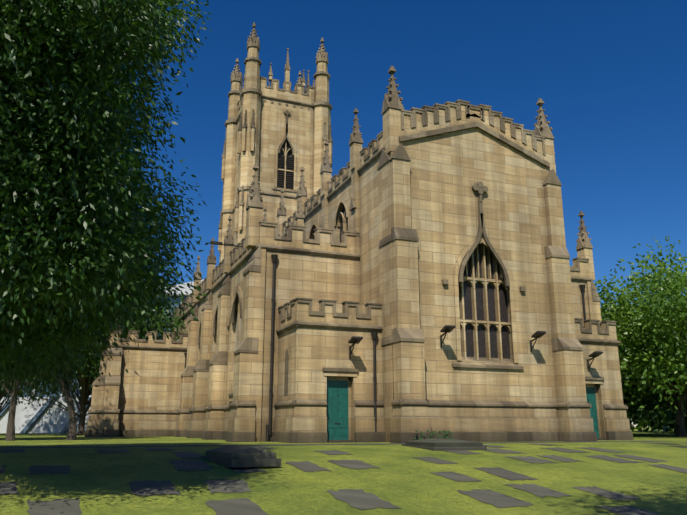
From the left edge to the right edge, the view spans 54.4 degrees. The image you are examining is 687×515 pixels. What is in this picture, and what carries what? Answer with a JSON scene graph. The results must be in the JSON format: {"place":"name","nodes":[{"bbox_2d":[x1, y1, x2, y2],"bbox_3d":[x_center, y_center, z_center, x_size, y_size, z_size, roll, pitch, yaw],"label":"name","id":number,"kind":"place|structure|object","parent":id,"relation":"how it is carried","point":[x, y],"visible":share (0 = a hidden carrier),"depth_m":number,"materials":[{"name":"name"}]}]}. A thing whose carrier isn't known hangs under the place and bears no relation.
{"place":"outdoors","nodes":[
{"label":"outdoors","id":0,"kind":"place"},
{"bbox_2d":[0,0,109,336],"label":"tree foliage","id":1,"kind":"object","parent":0,"point":[89,294],"visible":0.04,"depth_m":12.52,"materials":[{"name":"green plant"}]},
{"bbox_2d":[0,0,211,399],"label":"tree","id":2,"kind":"object","parent":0,"point":[40,326],"depth_m":11.85,"materials":[{"name":"green plant"}]},
{"bbox_2d":[17,279,203,396],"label":"building","id":3,"kind":"structure","parent":0,"point":[187,289],"depth_m":95.82,"materials":[{"name":"white glass"}]},
{"bbox_2d":[0,441,650,447],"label":"path","id":4,"kind":"structure","parent":0,"point":[295,444],"depth_m":23.72,"materials":[{"name":"grey stone"}]},
{"bbox_2d":[0,427,686,514],"bbox_3d":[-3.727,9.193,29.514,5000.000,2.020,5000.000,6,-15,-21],"label":"ground","id":5,"kind":"structure","parent":0,"point":[97,483],"depth_m":15.80,"materials":[{"name":"green plant"}]},
{"bbox_2d":[0,397,90,432],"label":"building","id":6,"kind":"structure","parent":5,"relation":"on","point":[29,419],"depth_m":68.09,"materials":[{"name":"white glass"}]},
{"bbox_2d":[1,324,90,440],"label":"tree","id":7,"kind":"object","parent":5,"relation":"on","point":[10,433],"depth_m":32.05,"materials":[{"name":"grey plant"}]},
{"bbox_2d":[0,365,91,414],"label":"tree","id":8,"kind":"object","parent":5,"relation":"on","point":[38,399],"depth_m":59.28,"materials":[{"name":"green plant"}]},
{"bbox_2d":[51,308,109,439],"bbox_3d":[-16.805,2.893,35.404,10.330,13.359,9.552,6,-15,-21],"label":"tree","id":9,"kind":"object","parent":5,"relation":"on","point":[72,432],"depth_m":34.03,"materials":[{"name":"grey plant"}]},
{"bbox_2d":[0,272,188,435],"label":"tree","id":10,"kind":"object","parent":5,"relation":"on","point":[162,317],"depth_m":50.45,"materials":[{"name":"green plant"}]},
{"bbox_2d":[201,445,280,467],"bbox_3d":[-2.740,5.206,17.579,1.300,0.460,2.500,8,-16,-28],"label":"ledger tomb","id":11,"kind":"object","parent":5,"relation":"on","point":[234,456],"visible":0.98,"depth_m":16.70,"materials":[{"name":"stone"}]},
{"bbox_2d":[0,442,686,514],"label":"gravestones","id":12,"kind":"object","parent":5,"relation":"on","point":[361,499],"depth_m":14.63,"materials":[{"name":"stone"}]},
{"bbox_2d":[414,430,452,439],"bbox_3d":[3.706,7.346,27.496,1.635,0.463,0.409,6,-15,-21],"label":"plant","id":13,"kind":"object","parent":5,"relation":"on","point":[444,431],"visible":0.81,"depth_m":27.57,"materials":[{"name":"green plant"}]},
{"bbox_2d":[402,438,486,449],"bbox_3d":[3.471,6.529,23.403,2.086,0.345,2.568,6,-15,-21],"label":"ledger tomb","id":14,"kind":"object","parent":5,"relation":"on","point":[440,444],"visible":0.96,"depth_m":22.46,"materials":[{"name":"stone"}]},
{"bbox_2d":[608,316,672,420],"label":"tree","id":15,"kind":"object","parent":5,"relation":"on","point":[649,405],"depth_m":55.13,"materials":[{"name":"green plant"}]},
{"bbox_2d":[595,235,686,436],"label":"tree","id":16,"kind":"object","parent":5,"relation":"on","point":[667,316],"depth_m":42.10,"materials":[{"name":"green plant"}]},
{"bbox_2d":[623,387,662,430],"bbox_3d":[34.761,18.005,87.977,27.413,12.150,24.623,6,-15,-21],"label":"bush","id":17,"kind":"object","parent":5,"relation":"on","point":[640,420],"depth_m":78.02,"materials":[{"name":"green plant"}]},
{"bbox_2d":[624,383,686,429],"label":"tree","id":18,"kind":"object","parent":5,"relation":"on","point":[648,409],"depth_m":55.88,"materials":[{"name":"green plant"}]},
{"bbox_2d":[630,419,686,431],"bbox_3d":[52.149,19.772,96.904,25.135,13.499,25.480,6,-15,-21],"label":"bush","id":19,"kind":"object","parent":5,"relation":"on","point":[646,426],"depth_m":95.21,"materials":[{"name":"green plant"}]},
{"bbox_2d":[636,410,684,431],"bbox_3d":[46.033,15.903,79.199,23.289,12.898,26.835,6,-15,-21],"label":"bush","id":20,"kind":"object","parent":5,"relation":"on","point":[651,423],"visible":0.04,"depth_m":82.77,"materials":[{"name":"green plant"}]},
{"bbox_2d":[635,400,686,432],"bbox_3d":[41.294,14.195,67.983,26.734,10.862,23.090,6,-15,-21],"label":"bush","id":21,"kind":"object","parent":5,"relation":"on","point":[669,421],"visible":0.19,"depth_m":71.00,"materials":[{"name":"green plant"}]},
{"bbox_2d":[85,22,632,442],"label":"church","id":22,"kind":"structure","parent":0,"point":[406,275],"depth_m":32.40,"materials":[{"name":"stone"}]},
{"bbox_2d":[109,0,686,426],"label":"sky","id":23,"kind":"structure","parent":0,"point":[610,76],"materials":[{"name":"blue"}]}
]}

